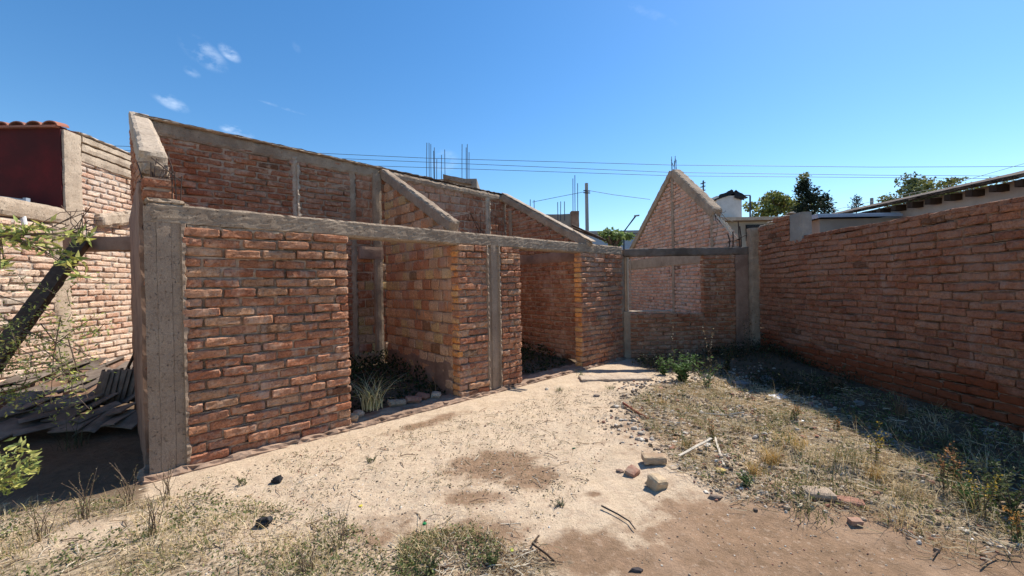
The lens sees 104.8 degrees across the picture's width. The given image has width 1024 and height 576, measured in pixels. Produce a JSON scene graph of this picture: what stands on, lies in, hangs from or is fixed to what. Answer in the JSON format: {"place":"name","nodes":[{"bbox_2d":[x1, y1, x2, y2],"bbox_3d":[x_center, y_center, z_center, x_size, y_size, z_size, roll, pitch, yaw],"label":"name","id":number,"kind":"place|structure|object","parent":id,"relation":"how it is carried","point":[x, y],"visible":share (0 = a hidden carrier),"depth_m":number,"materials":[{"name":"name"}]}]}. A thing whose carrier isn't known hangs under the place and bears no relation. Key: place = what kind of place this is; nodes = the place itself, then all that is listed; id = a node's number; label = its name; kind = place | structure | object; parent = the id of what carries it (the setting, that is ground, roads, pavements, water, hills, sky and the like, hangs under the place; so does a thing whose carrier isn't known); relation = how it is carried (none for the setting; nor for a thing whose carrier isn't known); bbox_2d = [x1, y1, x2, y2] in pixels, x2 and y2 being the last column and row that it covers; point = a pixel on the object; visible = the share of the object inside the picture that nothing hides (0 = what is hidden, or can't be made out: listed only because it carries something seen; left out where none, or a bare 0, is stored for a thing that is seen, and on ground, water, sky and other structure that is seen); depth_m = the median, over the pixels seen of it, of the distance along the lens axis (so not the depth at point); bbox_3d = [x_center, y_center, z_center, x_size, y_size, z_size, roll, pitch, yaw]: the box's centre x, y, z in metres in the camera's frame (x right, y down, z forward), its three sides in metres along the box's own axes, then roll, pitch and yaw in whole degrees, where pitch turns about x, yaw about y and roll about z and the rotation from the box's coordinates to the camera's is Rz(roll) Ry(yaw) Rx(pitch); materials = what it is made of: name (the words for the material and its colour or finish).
{"place":"outdoors","nodes":[
{"label":"outdoors","id":0,"kind":"place"},
{"bbox_2d":[12,418,72,436],"bbox_3d":[-5.052,1.494,4.254,0.223,0.050,0.420,-11,-2,38],"label":"roof tile","id":1,"kind":"object","parent":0,"point":[35,428],"visible":0.8,"depth_m":4.18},
{"bbox_2d":[13,418,49,430],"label":"slab tile","id":2,"kind":"object","parent":1,"relation":"on","point":[37,422],"visible":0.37,"depth_m":4.34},
{"bbox_2d":[0,418,33,439],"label":"slab tile","id":3,"kind":"object","parent":2,"relation":"on","point":[8,427],"visible":0.81,"depth_m":4.22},
{"bbox_2d":[18,407,75,423],"bbox_3d":[-5.229,1.424,4.440,0.223,0.050,0.420,-14,-2,37],"label":"roof tile","id":4,"kind":"object","parent":3,"relation":"on","point":[34,417],"visible":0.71,"depth_m":4.36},
{"bbox_2d":[41,405,91,421],"bbox_3d":[-5.050,1.422,4.473,0.295,0.025,0.275,-1,18,-2],"label":"slab tile","id":5,"kind":"object","parent":1,"relation":"on","point":[62,416],"visible":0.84,"depth_m":4.43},
{"bbox_2d":[58,401,99,413],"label":"slab tile","id":6,"kind":"object","parent":5,"relation":"on","point":[94,408],"visible":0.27,"depth_m":4.69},
{"bbox_2d":[68,394,102,407],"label":"slab tile","id":7,"kind":"object","parent":6,"relation":"on","point":[86,399],"visible":0.76,"depth_m":4.68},
{"bbox_2d":[92,369,109,405],"bbox_3d":[-5.063,1.225,4.840,0.223,0.420,0.051,5,-9,30],"label":"roof tile","id":8,"kind":"object","parent":7,"relation":"on","point":[103,380],"visible":0.63,"depth_m":4.81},
{"bbox_2d":[87,393,118,408],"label":"slab tile","id":9,"kind":"object","parent":6,"relation":"on","point":[94,403],"visible":0.69,"depth_m":4.71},
{"bbox_2d":[101,369,114,405],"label":"roof tile","id":10,"kind":"object","parent":9,"relation":"on","point":[108,384],"visible":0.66,"depth_m":4.83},
{"bbox_2d":[67,401,120,422],"bbox_3d":[-4.788,1.425,4.517,0.223,0.051,0.420,-10,10,14],"label":"roof tile","id":11,"kind":"object","parent":1,"relation":"on","point":[104,408],"visible":0.91,"depth_m":4.49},
{"bbox_2d":[0,314,1023,575],"bbox_3d":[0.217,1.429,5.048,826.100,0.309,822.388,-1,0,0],"label":"ground","id":12,"kind":"structure","parent":0,"point":[636,502],"depth_m":2.98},
{"bbox_2d":[0,411,21,421],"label":"roof tile","id":13,"kind":"object","parent":12,"relation":"on","point":[13,416],"visible":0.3,"depth_m":4.40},
{"bbox_2d":[0,409,34,417],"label":"slab tile","id":14,"kind":"object","parent":13,"relation":"on","point":[12,414],"visible":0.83,"depth_m":4.40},
{"bbox_2d":[0,401,21,410],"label":"roof tile","id":15,"kind":"object","parent":14,"relation":"on","point":[12,406],"visible":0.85,"depth_m":4.49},
{"bbox_2d":[15,396,54,409],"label":"slab tile","id":16,"kind":"object","parent":15,"relation":"on","point":[30,404],"visible":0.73,"depth_m":4.59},
{"bbox_2d":[0,391,40,418],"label":"roof tile","id":17,"kind":"object","parent":14,"relation":"on","point":[33,395],"visible":0.6,"depth_m":4.58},
{"bbox_2d":[15,407,45,418],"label":"slab tile","id":18,"kind":"object","parent":13,"relation":"on","point":[27,414],"visible":0.48,"depth_m":4.45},
{"bbox_2d":[36,393,92,411],"bbox_3d":[-5.303,1.351,4.693,0.223,0.051,0.420,11,9,25],"label":"roof tile","id":19,"kind":"object","parent":18,"relation":"on","point":[49,407],"visible":0.74,"depth_m":4.61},
{"bbox_2d":[12,491,70,541],"bbox_3d":[-3.069,1.488,2.585,0.242,0.301,0.204,-1,1,14],"label":"twiggy weed","id":20,"kind":"object","parent":12,"relation":"on","point":[38,530],"visible":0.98,"depth_m":2.54,"materials":[{"name":"brown plant"}]},
{"bbox_2d":[44,425,65,429],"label":"slab tile","id":21,"kind":"object","parent":12,"relation":"on","point":[60,427],"visible":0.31,"depth_m":4.24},
{"bbox_2d":[47,415,99,432],"bbox_3d":[-4.797,1.492,4.324,0.295,0.025,0.275,-3,16,-6],"label":"slab tile","id":22,"kind":"object","parent":21,"relation":"on","point":[79,426],"visible":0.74,"depth_m":4.27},
{"bbox_2d":[0,214,116,495],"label":"shrub","id":23,"kind":"object","parent":12,"relation":"on","point":[15,236],"visible":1,"depth_m":2.99,"materials":[{"name":"green plant"}]},
{"bbox_2d":[31,412,99,452],"bbox_3d":[-4.489,1.456,4.078,0.956,0.374,0.758,-1,0,0],"label":"grass clump","id":24,"kind":"object","parent":12,"relation":"on","point":[76,440],"visible":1,"depth_m":4.06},
{"bbox_2d":[0,196,132,408],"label":"boundary wall","id":25,"kind":"structure","parent":12,"relation":"on","point":[112,301],"depth_m":5.93,"materials":[{"name":"brick"}]},
{"bbox_2d":[0,120,131,237],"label":"neighbour house","id":26,"kind":"structure","parent":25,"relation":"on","point":[52,163],"depth_m":5.78,"materials":[{"name":"red paint"}]},
{"bbox_2d":[71,357,106,370],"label":"slab tile","id":27,"kind":"object","parent":25,"relation":"attached to","point":[94,363],"visible":0.73,"depth_m":5.93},
{"bbox_2d":[61,466,98,519],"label":"twiggy weed","id":28,"kind":"object","parent":12,"relation":"on","point":[82,508],"visible":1,"depth_m":2.76,"materials":[{"name":"brown plant"}]},
{"bbox_2d":[72,408,117,436],"bbox_3d":[-4.651,1.492,4.419,0.223,0.050,0.420,-11,20,-9],"label":"roof tile","id":29,"kind":"object","parent":12,"relation":"on","point":[100,421],"visible":0.73,"depth_m":4.36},
{"bbox_2d":[99,410,135,426],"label":"slab tile","id":30,"kind":"object","parent":29,"relation":"on","point":[115,419],"visible":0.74,"depth_m":4.42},
{"bbox_2d":[86,356,124,372],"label":"roof tile","id":31,"kind":"object","parent":12,"relation":"on","point":[116,360],"visible":0.66,"depth_m":5.90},
{"bbox_2d":[106,409,137,428],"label":"slab tile","id":32,"kind":"object","parent":12,"relation":"on","point":[130,421],"visible":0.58,"depth_m":4.42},
{"bbox_2d":[109,462,137,505],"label":"twiggy weed","id":33,"kind":"object","parent":12,"relation":"on","point":[129,490],"visible":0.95,"depth_m":2.95,"materials":[{"name":"brown plant"}]},
{"bbox_2d":[141,478,175,533],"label":"twiggy weed","id":34,"kind":"object","parent":12,"relation":"on","point":[151,529],"visible":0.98,"depth_m":2.60,"materials":[{"name":"brown plant"}]},
{"bbox_2d":[147,459,175,499],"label":"twiggy weed","id":35,"kind":"object","parent":12,"relation":"on","point":[167,485],"visible":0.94,"depth_m":3.01,"materials":[{"name":"beige plant"}]},
{"bbox_2d":[255,515,272,526],"bbox_3d":[-1.685,1.592,2.682,0.106,0.067,0.073,-1,0,0],"label":"charred lump","id":36,"kind":"object","parent":12,"relation":"on","point":[267,520],"visible":0.95,"depth_m":2.67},
{"bbox_2d":[291,536,320,575],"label":"twiggy weed","id":37,"kind":"object","parent":12,"relation":"on","point":[310,561],"visible":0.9,"depth_m":2.21,"materials":[{"name":"brown plant"}]},
{"bbox_2d":[318,494,351,550],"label":"twiggy weed","id":38,"kind":"object","parent":12,"relation":"on","point":[342,534],"visible":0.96,"depth_m":2.44,"materials":[{"name":"brown plant"}]},
{"bbox_2d":[63,111,626,484],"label":"roofless house","id":39,"kind":"structure","parent":12,"relation":"on","point":[274,286],"depth_m":5.28,"materials":[{"name":"brick"}]},
{"bbox_2d":[0,237,89,371],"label":"trunk","id":40,"kind":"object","parent":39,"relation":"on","point":[53,282],"depth_m":4.22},
{"bbox_2d":[41,205,101,239],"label":"dry vine","id":41,"kind":"object","parent":39,"relation":"on","point":[81,220],"visible":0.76,"depth_m":5.02,"materials":[{"name":"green plant"}]},
{"bbox_2d":[120,394,134,403],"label":"slab tile","id":42,"kind":"object","parent":39,"relation":"on","point":[127,399],"visible":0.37,"depth_m":4.83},
{"bbox_2d":[113,368,126,401],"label":"roof tile","id":43,"kind":"object","parent":42,"relation":"on","point":[122,375],"visible":0.56,"depth_m":4.88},
{"bbox_2d":[119,367,131,401],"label":"roof tile","id":44,"kind":"object","parent":42,"relation":"on","point":[125,384],"visible":0.63,"depth_m":4.90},
{"bbox_2d":[125,367,133,403],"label":"roof tile","id":45,"kind":"object","parent":42,"relation":"on","point":[129,391],"visible":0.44,"depth_m":4.93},
{"bbox_2d":[350,369,409,410],"bbox_3d":[-1.771,1.249,4.932,1.190,0.480,1.343,-1,0,0],"label":"grass clump","id":46,"kind":"object","parent":39,"relation":"on","point":[371,402],"visible":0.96,"depth_m":4.88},
{"bbox_2d":[387,398,405,406],"bbox_3d":[-1.504,1.498,5.142,0.241,0.089,0.128,5,2,-29],"label":"loose block","id":47,"kind":"object","parent":39,"relation":"on","point":[395,402],"depth_m":5.10,"materials":[{"name":"concrete"}]},
{"bbox_2d":[189,387,599,526],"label":"dust sprigs","id":48,"kind":"object","parent":12,"relation":"on","point":[425,461],"visible":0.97,"depth_m":3.40,"materials":[{"name":"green plant"}]},
{"bbox_2d":[418,539,443,575],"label":"weed","id":49,"kind":"object","parent":12,"relation":"on","point":[431,564],"visible":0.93,"depth_m":2.19,"materials":[{"name":"green plant"}]},
{"bbox_2d":[423,144,479,187],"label":"unfinished block","id":50,"kind":"structure","parent":12,"relation":"on","point":[466,181],"depth_m":15.97,"materials":[{"name":"concrete"}]},
{"bbox_2d":[348,338,565,412],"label":"plants","id":51,"kind":"object","parent":12,"relation":"on","point":[378,365],"visible":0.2,"depth_m":6.16,"materials":[{"name":"green plant"}]},
{"bbox_2d":[483,538,501,567],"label":"weed","id":52,"kind":"object","parent":12,"relation":"on","point":[491,560],"visible":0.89,"depth_m":2.23,"materials":[{"name":"green plant"}]},
{"bbox_2d":[0,369,1023,575],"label":"dry grass","id":53,"kind":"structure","parent":12,"relation":"on","point":[209,519],"depth_m":2.68,"materials":[{"name":"plant"}]},
{"bbox_2d":[0,369,1023,575],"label":"ground weeds","id":54,"kind":"object","parent":12,"relation":"on","point":[404,566],"visible":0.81,"depth_m":2.76,"materials":[{"name":"green plant"}]},
{"bbox_2d":[0,372,1023,575],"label":"fallen straw","id":55,"kind":"object","parent":12,"relation":"on","point":[729,488],"visible":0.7,"depth_m":3.11,"materials":[{"name":"beige plant"}]},
{"bbox_2d":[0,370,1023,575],"bbox_3d":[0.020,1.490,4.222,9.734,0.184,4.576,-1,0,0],"label":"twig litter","id":56,"kind":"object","parent":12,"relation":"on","point":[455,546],"visible":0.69,"depth_m":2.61,"materials":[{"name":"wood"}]},
{"bbox_2d":[530,183,578,228],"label":"unfinished block","id":57,"kind":"structure","parent":12,"relation":"on","point":[570,219],"depth_m":16.91,"materials":[{"name":"paint"}]},
{"bbox_2d":[583,183,589,236],"bbox_3d":[3.819,-1.971,19.975,0.344,6.667,0.238,-1,0,0],"label":"utility pole","id":58,"kind":"object","parent":12,"relation":"on","point":[586,190],"visible":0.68,"depth_m":19.89,"materials":[{"name":"concrete"}]},
{"bbox_2d":[580,230,638,249],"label":"grey hall","id":59,"kind":"structure","parent":12,"relation":"on","point":[627,242],"depth_m":33.97,"materials":[{"name":"concrete"}]},
{"bbox_2d":[578,374,651,381],"bbox_3d":[1.697,1.496,6.529,1.156,0.073,0.352,-1,0,-1],"label":"concrete slab","id":60,"kind":"object","parent":12,"relation":"on","point":[615,377],"depth_m":6.43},
{"bbox_2d":[597,227,635,245],"bbox_3d":[3.718,-0.389,14.012,1.366,3.636,1.108,-1,1,18],"label":"tree","id":61,"kind":"object","parent":12,"relation":"on","point":[616,237],"visible":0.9,"depth_m":13.83,"materials":[{"name":"green plant"}]},
{"bbox_2d":[625,464,639,477],"bbox_3d":[1.006,1.545,3.302,0.113,0.076,0.106,-16,22,-39],"label":"loose brick","id":62,"kind":"object","parent":12,"relation":"on","point":[632,471],"visible":0.88,"depth_m":3.27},
{"bbox_2d":[641,452,666,464],"bbox_3d":[1.242,1.493,3.445,0.204,0.076,0.125,-1,0,6],"label":"loose brick","id":63,"kind":"object","parent":12,"relation":"on","point":[653,458],"visible":0.98,"depth_m":3.40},
{"bbox_2d":[645,473,668,491],"bbox_3d":[1.128,1.516,3.070,0.134,0.106,0.125,12,9,-28],"label":"loose brick","id":64,"kind":"object","parent":12,"relation":"on","point":[655,482],"visible":0.94,"depth_m":3.03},
{"bbox_2d":[656,349,712,381],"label":"leafy weed","id":65,"kind":"object","parent":12,"relation":"on","point":[680,371],"visible":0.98,"depth_m":6.36,"materials":[{"name":"green plant"}]},
{"bbox_2d":[622,156,748,358],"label":"gabled wing","id":66,"kind":"structure","parent":12,"relation":"on","point":[685,255],"depth_m":8.43,"materials":[{"name":"brick"}]},
{"bbox_2d":[734,466,755,486],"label":"leafy weed","id":67,"kind":"object","parent":12,"relation":"on","point":[744,480],"visible":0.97,"depth_m":3.05,"materials":[{"name":"green plant"}]},
{"bbox_2d":[719,216,780,273],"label":"flat roofed building","id":68,"kind":"structure","parent":12,"relation":"on","point":[745,223],"depth_m":19.58,"materials":[{"name":"concrete"}]},
{"bbox_2d":[712,190,750,216],"bbox_3d":[11.166,-4.287,20.649,1.880,1.402,1.606,-1,0,0],"label":"rooftop tank room","id":69,"kind":"object","parent":68,"relation":"on","point":[729,203],"visible":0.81,"depth_m":19.97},
{"bbox_2d":[735,458,769,476],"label":"grass tuft","id":70,"kind":"object","parent":12,"relation":"on","point":[755,468],"visible":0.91,"depth_m":3.17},
{"bbox_2d":[632,333,873,396],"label":"corner weeds","id":71,"kind":"object","parent":12,"relation":"on","point":[762,348],"visible":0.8,"depth_m":6.69,"materials":[{"name":"green plant"}]},
{"bbox_2d":[742,190,796,216],"bbox_3d":[22.408,-3.820,34.029,4.060,9.484,3.667,-1,0,0],"label":"tree","id":72,"kind":"object","parent":12,"relation":"on","point":[777,200],"visible":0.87,"depth_m":33.42,"materials":[{"name":"green plant"}]},
{"bbox_2d":[758,439,789,465],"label":"grass tuft","id":73,"kind":"object","parent":12,"relation":"on","point":[768,457],"visible":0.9,"depth_m":3.34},
{"bbox_2d":[759,427,809,451],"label":"grass tuft","id":74,"kind":"object","parent":12,"relation":"on","point":[790,439],"visible":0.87,"depth_m":3.57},
{"bbox_2d":[773,172,812,215],"bbox_3d":[26.518,-5.009,36.857,3.801,11.671,4.593,-1,1,44],"label":"tree","id":75,"kind":"object","parent":12,"relation":"on","point":[803,175],"visible":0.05,"depth_m":36.78,"materials":[{"name":"green plant"}]},
{"bbox_2d":[787,177,831,214],"bbox_3d":[22.519,-3.748,29.947,2.294,9.396,2.999,-1,1,-32],"label":"conifer","id":76,"kind":"object","parent":12,"relation":"on","point":[803,185],"visible":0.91,"depth_m":29.61,"materials":[{"name":"green plant"}]},
{"bbox_2d":[783,487,844,529],"bbox_3d":[2.043,1.482,2.672,0.388,0.122,0.381,-1,1,32],"label":"grass tuft","id":77,"kind":"object","parent":12,"relation":"on","point":[808,509],"visible":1,"depth_m":2.67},
{"bbox_2d":[800,485,836,501],"bbox_3d":[2.214,1.484,2.852,0.192,0.055,0.134,1,4,11],"label":"concrete lump","id":78,"kind":"object","parent":12,"relation":"on","point":[814,490],"visible":0.89,"depth_m":2.82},
{"bbox_2d":[632,374,1014,541],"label":"tall grass","id":79,"kind":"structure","parent":12,"relation":"on","point":[802,451],"depth_m":3.22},
{"bbox_2d":[813,190,838,213],"bbox_3d":[24.604,-3.347,30.984,1.975,8.505,1.900,-1,0,0],"label":"conifer","id":80,"kind":"object","parent":12,"relation":"on","point":[823,210],"visible":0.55,"depth_m":30.70,"materials":[{"name":"green plant"}]},
{"bbox_2d":[796,439,856,475],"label":"grass tuft","id":81,"kind":"object","parent":12,"relation":"on","point":[820,458],"visible":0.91,"depth_m":3.29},
{"bbox_2d":[759,212,902,338],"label":"shed","id":82,"kind":"structure","parent":12,"relation":"on","point":[825,222],"depth_m":8.11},
{"bbox_2d":[836,495,865,508],"bbox_3d":[2.374,1.506,2.768,0.162,0.056,0.106,-1,1,29],"label":"loose brick","id":83,"kind":"object","parent":12,"relation":"on","point":[855,502],"visible":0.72,"depth_m":2.75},
{"bbox_2d":[847,516,863,526],"bbox_3d":[2.240,1.529,2.570,0.080,0.055,0.067,-1,0,11],"label":"loose brick","id":84,"kind":"object","parent":12,"relation":"on","point":[853,521],"visible":0.95,"depth_m":2.55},
{"bbox_2d":[816,433,895,470],"bbox_3d":[2.745,1.310,3.182,0.620,0.198,0.452,-1,1,18],"label":"grass tuft","id":85,"kind":"object","parent":12,"relation":"on","point":[850,458],"visible":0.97,"depth_m":3.17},
{"bbox_2d":[867,421,887,463],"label":"flowering weed","id":86,"kind":"object","parent":12,"relation":"on","point":[876,449],"visible":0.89,"depth_m":3.22,"materials":[{"name":"green plant"}]},
{"bbox_2d":[746,196,1023,431],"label":"boundary wall","id":87,"kind":"structure","parent":12,"relation":"on","point":[957,344],"depth_m":4.87,"materials":[{"name":"brick"}]},
{"bbox_2d":[854,455,915,482],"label":"grass tuft","id":88,"kind":"object","parent":12,"relation":"on","point":[872,472],"visible":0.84,"depth_m":3.04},
{"bbox_2d":[861,459,947,503],"bbox_3d":[2.812,1.389,2.848,0.443,0.192,0.540,-1,1,-43],"label":"grass tuft","id":89,"kind":"object","parent":12,"relation":"on","point":[914,492],"visible":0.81,"depth_m":2.81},
{"bbox_2d":[862,489,946,536],"bbox_3d":[2.490,1.447,2.526,0.280,0.135,0.485,-1,0,0],"label":"grass tuft","id":90,"kind":"object","parent":12,"relation":"on","point":[903,513],"visible":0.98,"depth_m":2.58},
{"bbox_2d":[877,171,942,208],"bbox_3d":[40.628,-5.660,40.249,5.010,12.421,5.677,-1,1,44],"label":"tree","id":91,"kind":"object","parent":12,"relation":"on","point":[913,183],"visible":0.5,"depth_m":39.61,"materials":[{"name":"green plant"}]},
{"bbox_2d":[876,384,945,417],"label":"grass tuft","id":92,"kind":"object","parent":12,"relation":"on","point":[901,410],"visible":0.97,"depth_m":4.40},
{"bbox_2d":[831,170,1023,311],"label":"long house","id":93,"kind":"structure","parent":12,"relation":"on","point":[997,192],"depth_m":7.12,"materials":[{"name":"white wood"}]},
{"bbox_2d":[935,447,954,489],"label":"flowering weed","id":94,"kind":"object","parent":12,"relation":"on","point":[943,467],"visible":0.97,"depth_m":2.81,"materials":[{"name":"green plant"}]},
{"bbox_2d":[917,420,979,452],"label":"grass tuft","id":95,"kind":"object","parent":12,"relation":"on","point":[944,444],"visible":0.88,"depth_m":3.65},
{"bbox_2d":[925,451,986,479],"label":"leafy weed","id":96,"kind":"object","parent":12,"relation":"on","point":[938,457],"visible":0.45,"depth_m":3.08,"materials":[{"name":"green plant"}]},
{"bbox_2d":[944,441,967,495],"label":"flowering weed","id":97,"kind":"object","parent":12,"relation":"on","point":[953,452],"visible":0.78,"depth_m":2.83,"materials":[{"name":"green plant"}]},
{"bbox_2d":[899,176,1013,197],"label":"tree","id":98,"kind":"object","parent":12,"relation":"on","point":[951,181],"visible":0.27,"depth_m":40.34,"materials":[{"name":"green plant"}]},
{"bbox_2d":[937,469,992,507],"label":"leafy weed","id":99,"kind":"object","parent":12,"relation":"on","point":[968,492],"visible":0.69,"depth_m":2.65,"materials":[{"name":"green plant"}]},
{"bbox_2d":[930,469,1012,516],"bbox_3d":[3.032,1.380,2.627,0.370,0.227,0.497,-1,1,-16],"label":"grass tuft","id":100,"kind":"object","parent":12,"relation":"on","point":[971,504],"visible":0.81,"depth_m":2.63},
{"bbox_2d":[955,443,1007,473],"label":"grass tuft","id":101,"kind":"object","parent":12,"relation":"on","point":[984,466],"visible":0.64,"depth_m":3.23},
{"bbox_2d":[966,469,1003,517],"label":"flowering weed","id":102,"kind":"object","parent":12,"relation":"on","point":[989,497],"visible":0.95,"depth_m":2.56,"materials":[{"name":"green plant"}]},
{"bbox_2d":[957,449,1022,503],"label":"leafy weed","id":103,"kind":"object","parent":12,"relation":"on","point":[987,474],"visible":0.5,"depth_m":2.76,"materials":[{"name":"green plant"}]},
{"bbox_2d":[972,467,1023,516],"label":"leafy weed","id":104,"kind":"object","parent":12,"relation":"on","point":[1013,502],"visible":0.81,"depth_m":2.56,"materials":[{"name":"green plant"}]},
{"bbox_2d":[1002,505,1023,540],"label":"flowering weed","id":105,"kind":"object","parent":12,"relation":"on","point":[1017,527],"visible":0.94,"depth_m":2.34,"materials":[{"name":"orange plant"}]},
{"bbox_2d":[0,0,1023,283],"label":"sky","id":106,"kind":"structure","parent":0,"point":[867,88],"materials":[{"name":"blue"}]},
{"bbox_2d":[125,150,955,175],"bbox_3d":[0.018,-7.224,22.239,62.304,2.966,0.025,-1,0,0],"label":"power cable","id":107,"kind":"object","parent":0,"point":[655,171],"visible":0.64,"depth_m":22.24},
{"bbox_2d":[124,146,1023,166],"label":"power cable","id":108,"kind":"object","parent":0,"point":[650,164],"visible":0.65,"depth_m":21.93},
{"bbox_2d":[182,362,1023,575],"bbox_3d":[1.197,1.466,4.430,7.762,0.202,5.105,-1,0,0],"label":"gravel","id":109,"kind":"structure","parent":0,"point":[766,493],"depth_m":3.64,"materials":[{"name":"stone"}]},
{"bbox_2d":[387,166,987,178],"bbox_3d":[0.016,-6.994,22.541,63.156,2.660,0.025,-1,0,0],"label":"power cable","id":110,"kind":"object","parent":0,"point":[666,175],"visible":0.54,"depth_m":22.54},
{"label":"roof tile","id":111,"kind":"object","parent":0,"visible":0},
{"bbox_2d":[107,369,120,402],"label":"roof tile","id":112,"kind":"object","parent":111,"relation":"on","point":[114,384],"visible":0.54,"depth_m":4.86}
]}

